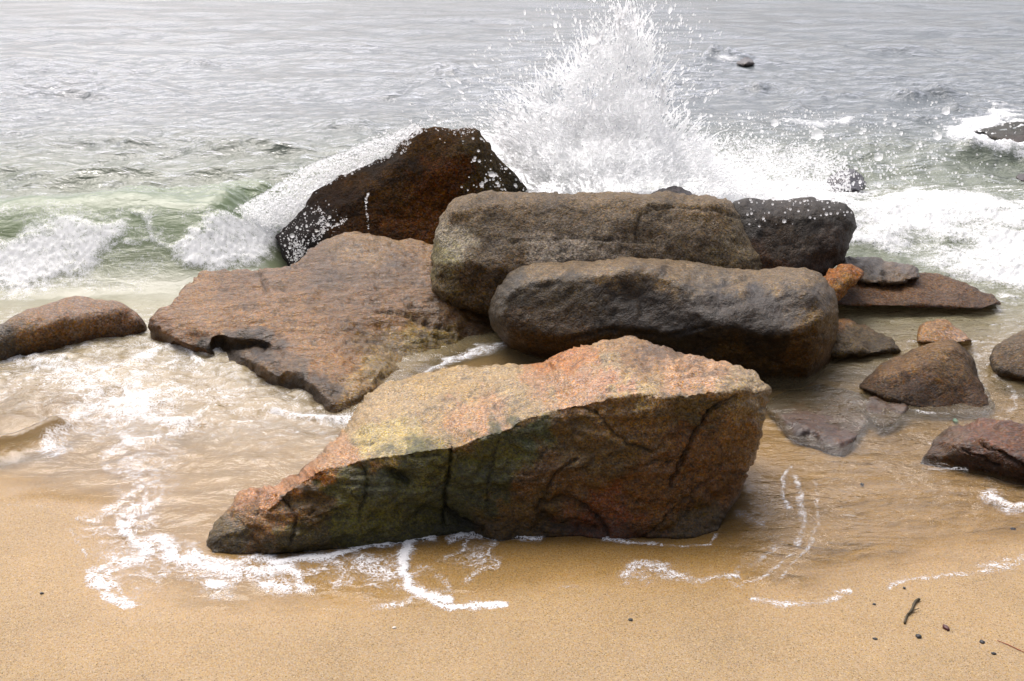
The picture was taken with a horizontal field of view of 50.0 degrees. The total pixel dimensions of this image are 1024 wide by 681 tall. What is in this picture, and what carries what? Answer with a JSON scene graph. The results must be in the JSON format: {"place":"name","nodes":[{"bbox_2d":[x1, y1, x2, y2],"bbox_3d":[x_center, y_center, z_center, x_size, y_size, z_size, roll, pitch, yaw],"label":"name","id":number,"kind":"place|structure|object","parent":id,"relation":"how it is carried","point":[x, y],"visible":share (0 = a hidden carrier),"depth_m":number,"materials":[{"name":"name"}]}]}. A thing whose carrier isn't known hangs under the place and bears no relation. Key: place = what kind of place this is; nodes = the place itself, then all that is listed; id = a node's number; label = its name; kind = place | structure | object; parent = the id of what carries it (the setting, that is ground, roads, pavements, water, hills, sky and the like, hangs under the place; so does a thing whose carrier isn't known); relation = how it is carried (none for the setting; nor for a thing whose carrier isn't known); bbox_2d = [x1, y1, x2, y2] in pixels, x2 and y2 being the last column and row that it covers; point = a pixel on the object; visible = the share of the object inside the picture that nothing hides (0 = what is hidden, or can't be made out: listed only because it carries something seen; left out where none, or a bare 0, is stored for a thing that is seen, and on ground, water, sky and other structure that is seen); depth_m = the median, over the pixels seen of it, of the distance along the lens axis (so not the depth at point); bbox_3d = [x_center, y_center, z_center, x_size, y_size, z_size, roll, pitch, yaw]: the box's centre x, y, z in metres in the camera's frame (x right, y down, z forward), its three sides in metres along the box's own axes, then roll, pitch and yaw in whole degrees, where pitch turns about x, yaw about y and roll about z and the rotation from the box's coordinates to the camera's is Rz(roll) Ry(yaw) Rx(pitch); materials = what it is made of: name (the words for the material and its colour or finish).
{"place":"outdoors","nodes":[
{"label":"outdoors","id":0,"kind":"place"},
{"bbox_2d":[0,0,1023,611],"bbox_3d":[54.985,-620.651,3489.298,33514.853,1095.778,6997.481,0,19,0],"label":"water","id":1,"kind":"structure","parent":0,"point":[174,116],"depth_m":12.29,"materials":[{"name":"grey liquid"}]},
{"bbox_2d":[0,147,1023,293],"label":"wave foam","id":2,"kind":"object","parent":1,"relation":"on","point":[987,195],"visible":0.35,"depth_m":6.86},
{"bbox_2d":[394,0,840,199],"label":"splash plume","id":3,"kind":"object","parent":1,"relation":"on","point":[613,155],"visible":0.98,"depth_m":6.78,"materials":[{"name":"white liquid"}]},
{"bbox_2d":[737,57,754,65],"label":"awash rock","id":4,"kind":"object","parent":1,"relation":"in","point":[746,61],"visible":0.98,"depth_m":18.64,"materials":[{"name":"stone"}]},
{"bbox_2d":[733,197,856,275],"bbox_3d":[1.493,-0.531,5.937,0.827,0.465,0.839,0,19,0],"label":"black rock","id":5,"kind":"object","parent":1,"relation":"on","point":[819,244],"visible":0.62,"depth_m":5.67,"materials":[{"name":"stone"}]},
{"bbox_2d":[827,169,865,192],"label":"foam covered rock","id":6,"kind":"object","parent":1,"relation":"on","point":[856,187],"visible":0.51,"depth_m":7.64,"materials":[{"name":"stone"}]},
{"bbox_2d":[838,272,1000,308],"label":"reddish slab","id":7,"kind":"structure","parent":1,"relation":"on","point":[925,290],"depth_m":5.68,"materials":[{"name":"stone"}]},
{"bbox_2d":[823,264,863,300],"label":"orange stone","id":8,"kind":"object","parent":7,"relation":"on","point":[842,279],"visible":0.69,"depth_m":5.37,"materials":[{"name":"stone"}]},
{"bbox_2d":[837,256,919,285],"bbox_3d":[1.982,-0.378,5.942,0.422,0.152,0.569,6,20,18],"label":"flat dark rock","id":9,"kind":"object","parent":7,"relation":"on","point":[880,271],"visible":0.86,"depth_m":5.81,"materials":[{"name":"stone"}]},
{"bbox_2d":[917,319,970,343],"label":"pinkish stone","id":10,"kind":"object","parent":1,"relation":"on","point":[935,330],"visible":0.91,"depth_m":5.11,"materials":[{"name":"stone"}]},
{"bbox_2d":[974,121,1023,142],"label":"ledge","id":11,"kind":"object","parent":1,"relation":"in","point":[1016,136],"visible":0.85,"depth_m":11.32,"materials":[{"name":"grey stone"}]},
{"bbox_2d":[1016,173,1023,181],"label":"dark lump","id":12,"kind":"object","parent":1,"relation":"on","point":[1020,177],"visible":1,"depth_m":8.45,"materials":[{"name":"stone"}]},
{"bbox_2d":[0,339,1023,680],"bbox_3d":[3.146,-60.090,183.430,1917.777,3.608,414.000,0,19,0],"label":"sand","id":13,"kind":"structure","parent":0,"point":[574,603],"depth_m":3.18,"materials":[{"name":"beige sand"}]},
{"bbox_2d":[0,296,146,360],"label":"rock","id":14,"kind":"object","parent":13,"relation":"on","point":[63,322],"visible":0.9,"depth_m":5.16,"materials":[{"name":"stone"}]},
{"bbox_2d":[148,231,500,420],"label":"flat slab","id":15,"kind":"structure","parent":13,"relation":"on","point":[344,323],"depth_m":5.21,"materials":[{"name":"brown stone"}]},
{"bbox_2d":[275,127,526,265],"bbox_3d":[-0.623,-0.896,6.801,1.689,0.839,1.272,-4,19,-12],"label":"peaked rock","id":16,"kind":"object","parent":13,"relation":"on","point":[415,189],"visible":0.65,"depth_m":6.45,"materials":[{"name":"brown stone"}]},
{"bbox_2d":[232,117,484,264],"bbox_3d":[-1.131,-0.801,6.649,1.828,1.096,1.374,5,20,13],"label":"running foam","id":17,"kind":"object","parent":16,"relation":"on","point":[317,166],"visible":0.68,"depth_m":6.67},
{"bbox_2d":[206,335,771,554],"bbox_3d":[-0.069,0.320,3.969,1.888,0.708,1.447,0,19,0],"label":"banded rock","id":18,"kind":"object","parent":13,"relation":"on","point":[626,437],"visible":0.94,"depth_m":3.40,"materials":[{"name":"stone"}]},
{"bbox_2d":[430,190,761,317],"bbox_3d":[0.456,-0.384,5.758,1.766,0.782,1.100,0,19,0],"label":"grey boulder","id":19,"kind":"object","parent":13,"relation":"on","point":[486,243],"visible":0.55,"depth_m":5.41,"materials":[{"name":"stone"}]},
{"bbox_2d":[461,137,851,226],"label":"water beads","id":20,"kind":"object","parent":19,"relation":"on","point":[491,174],"visible":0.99,"depth_m":5.52},
{"bbox_2d":[651,186,691,194],"bbox_3d":[0.945,-0.835,6.469,0.292,0.132,0.529,0,19,0],"label":"hidden rock top","id":21,"kind":"object","parent":19,"relation":"on","point":[676,189],"visible":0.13,"depth_m":6.46,"materials":[{"name":"grey stone"}]},
{"bbox_2d":[488,257,838,388],"bbox_3d":[0.685,-0.080,5.169,1.632,0.641,0.905,5,20,15],"label":"dark boulder","id":22,"kind":"object","parent":13,"relation":"on","point":[769,326],"visible":0.83,"depth_m":4.83,"materials":[{"name":"stone"}]},
{"bbox_2d":[766,385,869,456],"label":"sunken slab","id":23,"kind":"structure","parent":13,"relation":"on","point":[809,421],"depth_m":4.35,"materials":[{"name":"stone"}]},
{"bbox_2d":[831,318,900,358],"bbox_3d":[1.622,-0.004,5.173,0.390,0.160,0.628,5,20,15],"label":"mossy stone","id":24,"kind":"object","parent":13,"relation":"on","point":[854,339],"visible":0.65,"depth_m":5.04,"materials":[{"name":"stone"}]},
{"bbox_2d":[863,395,908,429],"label":"sunken stone","id":25,"kind":"object","parent":13,"relation":"on","point":[874,404],"visible":0.94,"depth_m":4.40,"materials":[{"name":"stone"}]},
{"bbox_2d":[903,598,920,623],"bbox_3d":[1.098,0.741,3.006,0.024,0.016,0.156,12,22,31],"label":"twig","id":26,"kind":"object","parent":13,"relation":"on","point":[912,608],"visible":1,"depth_m":3.01,"materials":[{"name":"brown wood"}]},
{"bbox_2d":[859,340,994,416],"bbox_3d":[1.843,0.164,4.833,0.536,0.287,0.913,8,21,22],"label":"wedge rock","id":27,"kind":"object","parent":13,"relation":"on","point":[941,375],"visible":0.99,"depth_m":4.56,"materials":[{"name":"stone"}]},
{"bbox_2d":[920,418,1023,485],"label":"cracked red rock","id":28,"kind":"object","parent":13,"relation":"on","point":[993,446],"visible":0.96,"depth_m":3.92,"materials":[{"name":"brown stone"}]},
{"bbox_2d":[989,330,1023,380],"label":"edge boulder","id":29,"kind":"object","parent":13,"relation":"on","point":[1006,358],"visible":1,"depth_m":4.81,"materials":[{"name":"stone"}]},
{"bbox_2d":[681,93,1020,194],"bbox_3d":[2.041,-1.068,6.808,2.136,1.026,3.661,6,20,16],"label":"spray","id":30,"kind":"object","parent":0,"point":[817,134],"visible":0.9,"depth_m":6.75,"materials":[{"name":"white liquid"}]},
{"bbox_2d":[943,624,949,630],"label":"pebble","id":31,"kind":"object","parent":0,"point":[946,627],"visible":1,"depth_m":2.92,"materials":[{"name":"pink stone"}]}
]}

